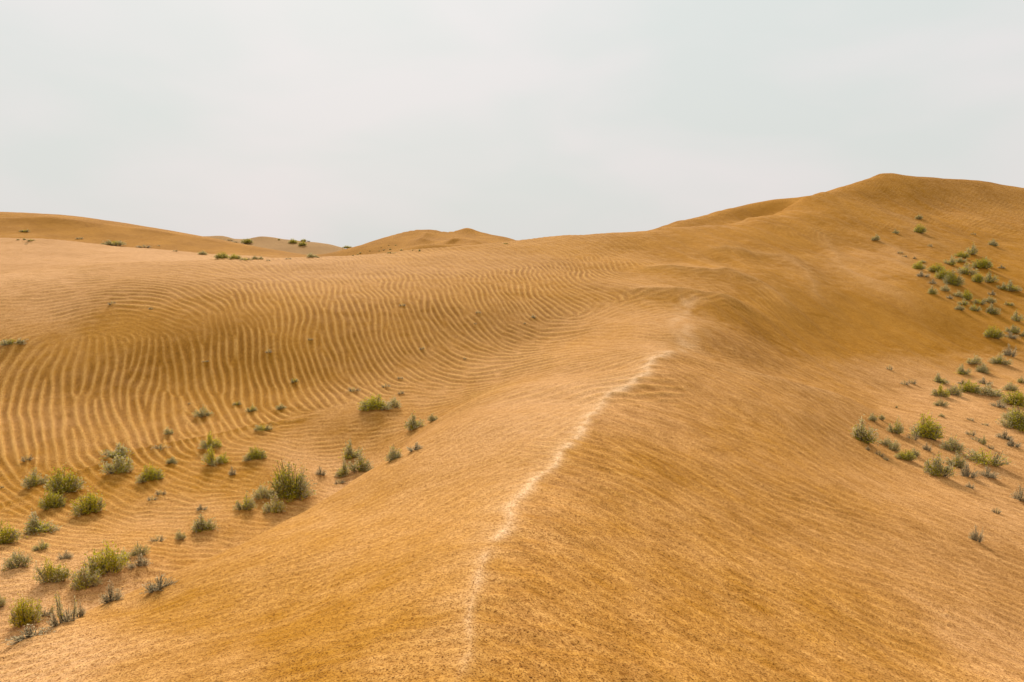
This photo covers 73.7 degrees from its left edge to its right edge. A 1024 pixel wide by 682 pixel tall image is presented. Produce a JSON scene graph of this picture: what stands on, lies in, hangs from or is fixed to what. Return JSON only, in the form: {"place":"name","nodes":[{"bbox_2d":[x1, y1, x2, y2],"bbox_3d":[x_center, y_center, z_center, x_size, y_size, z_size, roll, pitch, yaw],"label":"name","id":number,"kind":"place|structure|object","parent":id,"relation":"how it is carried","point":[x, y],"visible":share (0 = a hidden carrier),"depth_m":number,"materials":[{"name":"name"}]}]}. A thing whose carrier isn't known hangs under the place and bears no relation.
{"place":"outdoors","nodes":[
{"label":"outdoors","id":0,"kind":"place"},
{"bbox_2d":[0,173,1023,681],"bbox_3d":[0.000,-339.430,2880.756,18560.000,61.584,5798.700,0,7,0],"label":"sand dunes","id":1,"kind":"structure","parent":0,"point":[642,457],"depth_m":28.78,"materials":[{"name":"sand"}]},
{"bbox_2d":[0,592,7,606],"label":"desert shrub","id":2,"kind":"object","parent":1,"relation":"on","point":[2,602],"visible":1,"depth_m":18.45,"materials":[{"name":"green plant"}]},
{"bbox_2d":[0,517,25,543],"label":"desert shrub","id":3,"kind":"object","parent":1,"relation":"on","point":[6,534],"visible":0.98,"depth_m":22.36,"materials":[{"name":"green plant"}]},
{"bbox_2d":[0,337,28,345],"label":"desert shrub","id":4,"kind":"object","parent":1,"relation":"on","point":[11,341],"visible":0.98,"depth_m":41.27,"materials":[{"name":"green plant"}]},
{"bbox_2d":[0,547,33,570],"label":"desert shrub","id":5,"kind":"object","parent":1,"relation":"on","point":[18,560],"visible":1,"depth_m":20.34,"materials":[{"name":"green plant"}]},
{"bbox_2d":[8,593,46,627],"bbox_3d":[-12.625,6.981,17.770,0.851,0.958,0.508,-4,8,-30],"label":"desert shrub","id":6,"kind":"object","parent":1,"relation":"on","point":[19,617],"visible":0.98,"depth_m":17.71,"materials":[{"name":"green plant"}]},
{"bbox_2d":[2,623,54,644],"bbox_3d":[-8.341,5.035,11.800,0.785,0.313,0.374,-5,9,-36],"label":"dry plant","id":7,"kind":"object","parent":1,"relation":"on","point":[18,638],"visible":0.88,"depth_m":11.79,"materials":[{"name":"grey plant"}]},
{"bbox_2d":[20,467,48,488],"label":"desert shrub","id":8,"kind":"object","parent":1,"relation":"on","point":[32,481],"visible":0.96,"depth_m":27.98,"materials":[{"name":"green plant"}]},
{"bbox_2d":[22,509,60,534],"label":"desert shrub","id":9,"kind":"object","parent":1,"relation":"on","point":[33,525],"visible":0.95,"depth_m":23.65,"materials":[{"name":"green plant"}]},
{"bbox_2d":[32,539,50,550],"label":"desert shrub","id":10,"kind":"object","parent":1,"relation":"on","point":[40,547],"visible":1,"depth_m":21.89,"materials":[{"name":"green plant"}]},
{"bbox_2d":[35,598,55,616],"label":"desert shrub","id":11,"kind":"object","parent":1,"relation":"on","point":[46,614],"visible":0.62,"depth_m":18.16,"materials":[{"name":"grey plant"}]},
{"bbox_2d":[32,556,72,583],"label":"desert shrub","id":12,"kind":"object","parent":1,"relation":"on","point":[56,576],"visible":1,"depth_m":19.64,"materials":[{"name":"green plant"}]},
{"bbox_2d":[37,488,67,509],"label":"desert shrub","id":13,"kind":"object","parent":1,"relation":"on","point":[50,501],"visible":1,"depth_m":26.02,"materials":[{"name":"green plant"}]},
{"bbox_2d":[45,590,79,627],"bbox_3d":[-8.131,4.808,12.356,0.322,0.789,0.610,3,7,20],"label":"desert shrub","id":14,"kind":"object","parent":1,"relation":"on","point":[54,620],"visible":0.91,"depth_m":12.35,"materials":[{"name":"grey plant"}]},
{"bbox_2d":[57,549,73,559],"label":"dry plant","id":15,"kind":"object","parent":1,"relation":"on","point":[66,555],"visible":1,"depth_m":21.27,"materials":[{"name":"grey plant"}]},
{"bbox_2d":[43,464,91,493],"bbox_3d":[-17.873,5.511,27.338,1.625,1.361,0.953,0,7,-2],"label":"desert shrub","id":16,"kind":"object","parent":1,"relation":"on","point":[61,484],"visible":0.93,"depth_m":27.26,"materials":[{"name":"green plant"}]},
{"bbox_2d":[75,602,85,616],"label":"dry plant","id":17,"kind":"object","parent":1,"relation":"on","point":[80,613],"visible":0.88,"depth_m":13.02,"materials":[{"name":"grey plant"}]},
{"bbox_2d":[66,488,106,517],"bbox_3d":[-16.022,6.069,25.677,1.329,0.991,0.794,-5,9,-35],"label":"desert shrub","id":18,"kind":"object","parent":1,"relation":"on","point":[90,504],"visible":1,"depth_m":25.64,"materials":[{"name":"green plant"}]},
{"bbox_2d":[69,560,104,591],"bbox_3d":[-12.336,6.798,19.770,0.911,0.888,0.597,-3,7,-21],"label":"desert shrub","id":19,"kind":"object","parent":1,"relation":"on","point":[83,580],"visible":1,"depth_m":19.74,"materials":[{"name":"green plant"}]},
{"bbox_2d":[81,539,130,576],"bbox_3d":[-12.240,6.478,20.510,0.816,1.228,1.246,6,9,40],"label":"desert shrub","id":20,"kind":"object","parent":1,"relation":"on","point":[105,565],"visible":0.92,"depth_m":20.50,"materials":[{"name":"green plant"}]},
{"bbox_2d":[99,579,124,603],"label":"dry plant","id":21,"kind":"object","parent":1,"relation":"on","point":[105,598],"visible":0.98,"depth_m":13.84,"materials":[{"name":"grey plant"}]},
{"bbox_2d":[102,240,126,245],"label":"desert shrub","id":22,"kind":"object","parent":1,"relation":"on","point":[112,243],"visible":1,"depth_m":169.97,"materials":[{"name":"green plant"}]},
{"bbox_2d":[98,450,135,474],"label":"desert shrub","id":23,"kind":"object","parent":1,"relation":"on","point":[120,464],"visible":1,"depth_m":29.11,"materials":[{"name":"green plant"}]},
{"bbox_2d":[99,442,134,459],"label":"desert shrub","id":24,"kind":"object","parent":1,"relation":"on","point":[121,449],"visible":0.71,"depth_m":30.73,"materials":[{"name":"green plant"}]},
{"bbox_2d":[125,553,152,568],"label":"dry plant","id":25,"kind":"object","parent":1,"relation":"on","point":[140,560],"visible":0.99,"depth_m":21.04,"materials":[{"name":"grey plant"}]},
{"bbox_2d":[128,542,150,555],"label":"desert shrub","id":26,"kind":"object","parent":1,"relation":"on","point":[134,552],"visible":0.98,"depth_m":21.62,"materials":[{"name":"green plant"}]},
{"bbox_2d":[135,462,165,483],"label":"desert shrub","id":27,"kind":"object","parent":1,"relation":"on","point":[154,473],"visible":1,"depth_m":28.50,"materials":[{"name":"green plant"}]},
{"bbox_2d":[148,535,165,541],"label":"dry plant","id":28,"kind":"object","parent":1,"relation":"on","point":[161,538],"visible":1,"depth_m":23.26,"materials":[{"name":"grey plant"}]},
{"bbox_2d":[139,571,176,593],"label":"dry plant","id":29,"kind":"object","parent":1,"relation":"on","point":[151,587],"visible":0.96,"depth_m":13.88,"materials":[{"name":"grey plant"}]},
{"bbox_2d":[165,456,177,463],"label":"desert shrub","id":30,"kind":"object","parent":1,"relation":"on","point":[170,460],"visible":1,"depth_m":30.29,"materials":[{"name":"green plant"}]},
{"bbox_2d":[174,529,185,539],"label":"desert shrub","id":31,"kind":"object","parent":1,"relation":"on","point":[180,536],"visible":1,"depth_m":23.71,"materials":[{"name":"green plant"}]},
{"bbox_2d":[192,404,213,417],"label":"desert shrub","id":32,"kind":"object","parent":1,"relation":"on","point":[205,412],"visible":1,"depth_m":35.73,"materials":[{"name":"green plant"}]},
{"bbox_2d":[191,511,219,532],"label":"desert shrub","id":33,"kind":"object","parent":1,"relation":"on","point":[201,525],"visible":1,"depth_m":24.37,"materials":[{"name":"green plant"}]},
{"bbox_2d":[197,430,221,448],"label":"desert shrub","id":34,"kind":"object","parent":1,"relation":"on","point":[210,442],"visible":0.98,"depth_m":31.77,"materials":[{"name":"green plant"}]},
{"bbox_2d":[199,445,231,466],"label":"desert shrub","id":35,"kind":"object","parent":1,"relation":"on","point":[209,461],"visible":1,"depth_m":30.00,"materials":[{"name":"green plant"}]},
{"bbox_2d":[214,251,229,258],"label":"desert shrub","id":36,"kind":"object","parent":1,"relation":"on","point":[222,255],"visible":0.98,"depth_m":68.72,"materials":[{"name":"green plant"}]},
{"bbox_2d":[232,490,257,510],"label":"desert shrub","id":37,"kind":"object","parent":1,"relation":"on","point":[248,505],"visible":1,"depth_m":26.13,"materials":[{"name":"green plant"}]},
{"bbox_2d":[241,446,267,461],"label":"desert shrub","id":38,"kind":"object","parent":1,"relation":"on","point":[257,454],"visible":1,"depth_m":30.51,"materials":[{"name":"green plant"}]},
{"bbox_2d":[250,482,273,499],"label":"desert shrub","id":39,"kind":"object","parent":1,"relation":"on","point":[262,494],"visible":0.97,"depth_m":27.20,"materials":[{"name":"green plant"}]},
{"bbox_2d":[253,423,273,431],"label":"desert shrub","id":40,"kind":"object","parent":1,"relation":"on","point":[260,428],"visible":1,"depth_m":34.02,"materials":[{"name":"green plant"}]},
{"bbox_2d":[262,493,286,513],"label":"desert shrub","id":41,"kind":"object","parent":1,"relation":"on","point":[275,507],"visible":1,"depth_m":26.21,"materials":[{"name":"green plant"}]},
{"bbox_2d":[268,458,316,501],"bbox_3d":[-8.878,5.495,27.378,2.076,1.884,1.341,-1,7,-8],"label":"desert shrub","id":42,"kind":"object","parent":1,"relation":"on","point":[287,487],"visible":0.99,"depth_m":27.33,"materials":[{"name":"green plant"}]},
{"bbox_2d":[334,458,349,476],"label":"desert shrub","id":43,"kind":"object","parent":1,"relation":"on","point":[343,471],"visible":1,"depth_m":29.80,"materials":[{"name":"green plant"}]},
{"bbox_2d":[338,440,365,460],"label":"desert shrub","id":44,"kind":"object","parent":1,"relation":"on","point":[348,451],"visible":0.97,"depth_m":31.69,"materials":[{"name":"green plant"}]},
{"bbox_2d":[347,452,373,472],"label":"desert shrub","id":45,"kind":"object","parent":1,"relation":"on","point":[362,465],"visible":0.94,"depth_m":30.20,"materials":[{"name":"green plant"}]},
{"bbox_2d":[356,392,393,410],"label":"desert shrub","id":46,"kind":"object","parent":1,"relation":"on","point":[373,403],"visible":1,"depth_m":36.01,"materials":[{"name":"green plant"}]},
{"bbox_2d":[384,445,402,460],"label":"desert shrub","id":47,"kind":"object","parent":1,"relation":"on","point":[393,454],"visible":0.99,"depth_m":21.95,"materials":[{"name":"green plant"}]},
{"bbox_2d":[387,395,400,408],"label":"desert shrub","id":48,"kind":"object","parent":1,"relation":"on","point":[393,401],"visible":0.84,"depth_m":36.59,"materials":[{"name":"green plant"}]},
{"bbox_2d":[403,410,426,430],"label":"desert shrub","id":49,"kind":"object","parent":1,"relation":"on","point":[413,423],"visible":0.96,"depth_m":33.74,"materials":[{"name":"green plant"}]},
{"bbox_2d":[406,442,423,451],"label":"dry plant","id":50,"kind":"object","parent":1,"relation":"on","point":[415,446],"visible":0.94,"depth_m":22.35,"materials":[{"name":"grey plant"}]},
{"bbox_2d":[850,414,880,444],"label":"desert shrub","id":51,"kind":"object","parent":1,"relation":"on","point":[862,434],"visible":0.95,"depth_m":32.61,"materials":[{"name":"green plant"}]},
{"bbox_2d":[867,412,878,421],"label":"desert shrub","id":52,"kind":"object","parent":1,"relation":"on","point":[872,416],"visible":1,"depth_m":36.73,"materials":[{"name":"green plant"}]},
{"bbox_2d":[876,437,893,445],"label":"desert shrub","id":53,"kind":"object","parent":1,"relation":"on","point":[886,441],"visible":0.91,"depth_m":33.37,"materials":[{"name":"green plant"}]},
{"bbox_2d":[888,438,900,451],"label":"desert shrub","id":54,"kind":"object","parent":1,"relation":"on","point":[892,447],"visible":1,"depth_m":32.93,"materials":[{"name":"green plant"}]},
{"bbox_2d":[886,415,903,434],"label":"desert shrub","id":55,"kind":"object","parent":1,"relation":"on","point":[897,429],"visible":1,"depth_m":35.49,"materials":[{"name":"green plant"}]},
{"bbox_2d":[894,449,917,460],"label":"desert shrub","id":56,"kind":"object","parent":1,"relation":"on","point":[908,455],"visible":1,"depth_m":31.82,"materials":[{"name":"green plant"}]},
{"bbox_2d":[912,261,925,268],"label":"desert shrub","id":57,"kind":"object","parent":1,"relation":"on","point":[918,266],"visible":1,"depth_m":79.37,"materials":[{"name":"green plant"}]},
{"bbox_2d":[913,224,927,232],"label":"desert shrub","id":58,"kind":"object","parent":1,"relation":"on","point":[919,229],"visible":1,"depth_m":101.53,"materials":[{"name":"green plant"}]},
{"bbox_2d":[909,410,945,440],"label":"desert shrub","id":59,"kind":"object","parent":1,"relation":"on","point":[927,430],"visible":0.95,"depth_m":35.70,"materials":[{"name":"green plant"}]},
{"bbox_2d":[927,286,939,294],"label":"desert shrub","id":60,"kind":"object","parent":1,"relation":"on","point":[931,291],"visible":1,"depth_m":70.86,"materials":[{"name":"green plant"}]},
{"bbox_2d":[926,262,945,271],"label":"desert shrub","id":61,"kind":"object","parent":1,"relation":"on","point":[937,267],"visible":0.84,"depth_m":80.19,"materials":[{"name":"green plant"}]},
{"bbox_2d":[929,383,950,396],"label":"desert shrub","id":62,"kind":"object","parent":1,"relation":"on","point":[946,393],"visible":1,"depth_m":46.40,"materials":[{"name":"green plant"}]},
{"bbox_2d":[923,451,957,477],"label":"desert shrub","id":63,"kind":"object","parent":1,"relation":"on","point":[935,468],"visible":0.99,"depth_m":30.22,"materials":[{"name":"green plant"}]},
{"bbox_2d":[933,373,949,383],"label":"desert shrub","id":64,"kind":"object","parent":1,"relation":"on","point":[937,379],"visible":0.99,"depth_m":50.17,"materials":[{"name":"green plant"}]},
{"bbox_2d":[933,397,949,406],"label":"desert shrub","id":65,"kind":"object","parent":1,"relation":"on","point":[939,403],"visible":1,"depth_m":43.98,"materials":[{"name":"green plant"}]},
{"bbox_2d":[933,265,951,278],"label":"desert shrub","id":66,"kind":"object","parent":1,"relation":"on","point":[941,275],"visible":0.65,"depth_m":75.87,"materials":[{"name":"green plant"}]},
{"bbox_2d":[943,255,956,264],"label":"desert shrub","id":67,"kind":"object","parent":1,"relation":"on","point":[951,261],"visible":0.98,"depth_m":85.20,"materials":[{"name":"green plant"}]},
{"bbox_2d":[939,433,967,452],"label":"desert shrub","id":68,"kind":"object","parent":1,"relation":"on","point":[952,445],"visible":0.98,"depth_m":34.31,"materials":[{"name":"green plant"}]},
{"bbox_2d":[942,269,965,285],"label":"desert shrub","id":69,"kind":"object","parent":1,"relation":"on","point":[957,281],"visible":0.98,"depth_m":74.28,"materials":[{"name":"green plant"}]},
{"bbox_2d":[946,383,963,396],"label":"desert shrub","id":70,"kind":"object","parent":1,"relation":"on","point":[956,390],"visible":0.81,"depth_m":46.93,"materials":[{"name":"green plant"}]},
{"bbox_2d":[944,450,968,468],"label":"desert shrub","id":71,"kind":"object","parent":1,"relation":"on","point":[959,464],"visible":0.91,"depth_m":32.13,"materials":[{"name":"green plant"}]},
{"bbox_2d":[954,251,969,257],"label":"desert shrub","id":72,"kind":"object","parent":1,"relation":"on","point":[963,255],"visible":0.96,"depth_m":90.56,"materials":[{"name":"green plant"}]},
{"bbox_2d":[956,363,972,374],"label":"desert shrub","id":73,"kind":"object","parent":1,"relation":"on","point":[960,370],"visible":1,"depth_m":53.51,"materials":[{"name":"green plant"}]},
{"bbox_2d":[960,290,972,299],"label":"desert shrub","id":74,"kind":"object","parent":1,"relation":"on","point":[967,295],"visible":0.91,"depth_m":70.88,"materials":[{"name":"green plant"}]},
{"bbox_2d":[955,261,979,275],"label":"desert shrub","id":75,"kind":"object","parent":1,"relation":"on","point":[963,271],"visible":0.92,"depth_m":79.54,"materials":[{"name":"green plant"}]},
{"bbox_2d":[958,462,978,477],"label":"dry plant","id":76,"kind":"object","parent":1,"relation":"on","point":[965,472],"visible":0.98,"depth_m":31.03,"materials":[{"name":"grey plant"}]},
{"bbox_2d":[958,379,981,393],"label":"desert shrub","id":77,"kind":"object","parent":1,"relation":"on","point":[967,387],"visible":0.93,"depth_m":47.98,"materials":[{"name":"green plant"}]},
{"bbox_2d":[964,242,977,254],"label":"desert shrub","id":78,"kind":"object","parent":1,"relation":"on","point":[973,251],"visible":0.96,"depth_m":92.05,"materials":[{"name":"green plant"}]},
{"bbox_2d":[966,356,983,364],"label":"desert shrub","id":79,"kind":"object","parent":1,"relation":"on","point":[971,361],"visible":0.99,"depth_m":55.21,"materials":[{"name":"green plant"}]},
{"bbox_2d":[969,302,981,310],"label":"desert shrub","id":80,"kind":"object","parent":1,"relation":"on","point":[972,307],"visible":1,"depth_m":68.39,"materials":[{"name":"green plant"}]},
{"bbox_2d":[968,526,984,541],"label":"dry plant","id":81,"kind":"object","parent":1,"relation":"on","point":[975,537],"visible":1,"depth_m":22.22,"materials":[{"name":"grey plant"}]},
{"bbox_2d":[971,272,984,282],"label":"desert shrub","id":82,"kind":"object","parent":1,"relation":"on","point":[979,278],"visible":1,"depth_m":77.42,"materials":[{"name":"green plant"}]},
{"bbox_2d":[972,299,986,304],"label":"desert shrub","id":83,"kind":"object","parent":1,"relation":"on","point":[978,302],"visible":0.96,"depth_m":70.14,"materials":[{"name":"green plant"}]},
{"bbox_2d":[969,257,992,268],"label":"desert shrub","id":84,"kind":"object","parent":1,"relation":"on","point":[985,264],"visible":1,"depth_m":83.94,"materials":[{"name":"green plant"}]},
{"bbox_2d":[974,363,989,373],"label":"desert shrub","id":85,"kind":"object","parent":1,"relation":"on","point":[982,369],"visible":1,"depth_m":53.77,"materials":[{"name":"green plant"}]},
{"bbox_2d":[961,448,1015,466],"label":"desert shrub","id":86,"kind":"object","parent":1,"relation":"on","point":[993,461],"visible":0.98,"depth_m":32.84,"materials":[{"name":"green plant"}]},
{"bbox_2d":[978,465,1000,478],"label":"dry plant","id":87,"kind":"object","parent":1,"relation":"on","point":[990,475],"visible":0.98,"depth_m":31.24,"materials":[{"name":"grey plant"}]},
{"bbox_2d":[975,383,1005,397],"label":"desert shrub","id":88,"kind":"object","parent":1,"relation":"on","point":[987,390],"visible":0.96,"depth_m":47.11,"materials":[{"name":"green plant"}]},
{"bbox_2d":[983,270,999,282],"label":"desert shrub","id":89,"kind":"object","parent":1,"relation":"on","point":[988,278],"visible":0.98,"depth_m":79.86,"materials":[{"name":"green plant"}]},
{"bbox_2d":[984,303,1001,314],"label":"desert shrub","id":90,"kind":"object","parent":1,"relation":"on","point":[990,309],"visible":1,"depth_m":68.39,"materials":[{"name":"green plant"}]},
{"bbox_2d":[982,324,1004,338],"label":"desert shrub","id":91,"kind":"object","parent":1,"relation":"on","point":[994,334],"visible":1,"depth_m":62.43,"materials":[{"name":"green plant"}]},
{"bbox_2d":[988,398,1008,407],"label":"dry plant","id":92,"kind":"object","parent":1,"relation":"on","point":[998,404],"visible":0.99,"depth_m":44.60,"materials":[{"name":"grey plant"}]},
{"bbox_2d":[987,352,1011,365],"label":"desert shrub","id":93,"kind":"object","parent":1,"relation":"on","point":[996,360],"visible":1,"depth_m":55.31,"materials":[{"name":"green plant"}]},
{"bbox_2d":[996,431,1013,440],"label":"dry plant","id":94,"kind":"object","parent":1,"relation":"on","point":[1004,436],"visible":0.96,"depth_m":37.53,"materials":[{"name":"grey plant"}]},
{"bbox_2d":[995,402,1023,432],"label":"desert shrub","id":95,"kind":"object","parent":1,"relation":"on","point":[1015,419],"visible":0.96,"depth_m":39.74,"materials":[{"name":"green plant"}]},
{"bbox_2d":[1001,344,1017,356],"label":"dry plant","id":96,"kind":"object","parent":1,"relation":"on","point":[1008,351],"visible":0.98,"depth_m":58.53,"materials":[{"name":"grey plant"}]},
{"bbox_2d":[999,388,1023,406],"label":"desert shrub","id":97,"kind":"object","parent":1,"relation":"on","point":[1018,397],"visible":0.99,"depth_m":45.24,"materials":[{"name":"green plant"}]},
{"bbox_2d":[1001,381,1021,390],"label":"desert shrub","id":98,"kind":"object","parent":1,"relation":"on","point":[1011,387],"visible":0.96,"depth_m":49.77,"materials":[{"name":"green plant"}]},
{"bbox_2d":[1005,324,1020,333],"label":"desert shrub","id":99,"kind":"object","parent":1,"relation":"on","point":[1016,330],"visible":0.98,"depth_m":63.99,"materials":[{"name":"green plant"}]},
{"bbox_2d":[1004,280,1022,291],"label":"desert shrub","id":100,"kind":"object","parent":1,"relation":"on","point":[1010,287],"visible":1,"depth_m":77.44,"materials":[{"name":"green plant"}]},
{"bbox_2d":[1005,438,1021,446],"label":"dry plant","id":101,"kind":"object","parent":1,"relation":"on","point":[1010,443],"visible":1,"depth_m":36.44,"materials":[{"name":"grey plant"}]},
{"bbox_2d":[1009,484,1023,501],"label":"dry plant","id":102,"kind":"object","parent":1,"relation":"on","point":[1018,497],"visible":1,"depth_m":29.04,"materials":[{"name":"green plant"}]},
{"bbox_2d":[1011,309,1023,320],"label":"desert shrub","id":103,"kind":"object","parent":1,"relation":"on","point":[1015,317],"visible":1,"depth_m":67.23,"materials":[{"name":"green plant"}]},
{"bbox_2d":[0,0,1023,248],"label":"sky","id":104,"kind":"structure","parent":0,"point":[340,123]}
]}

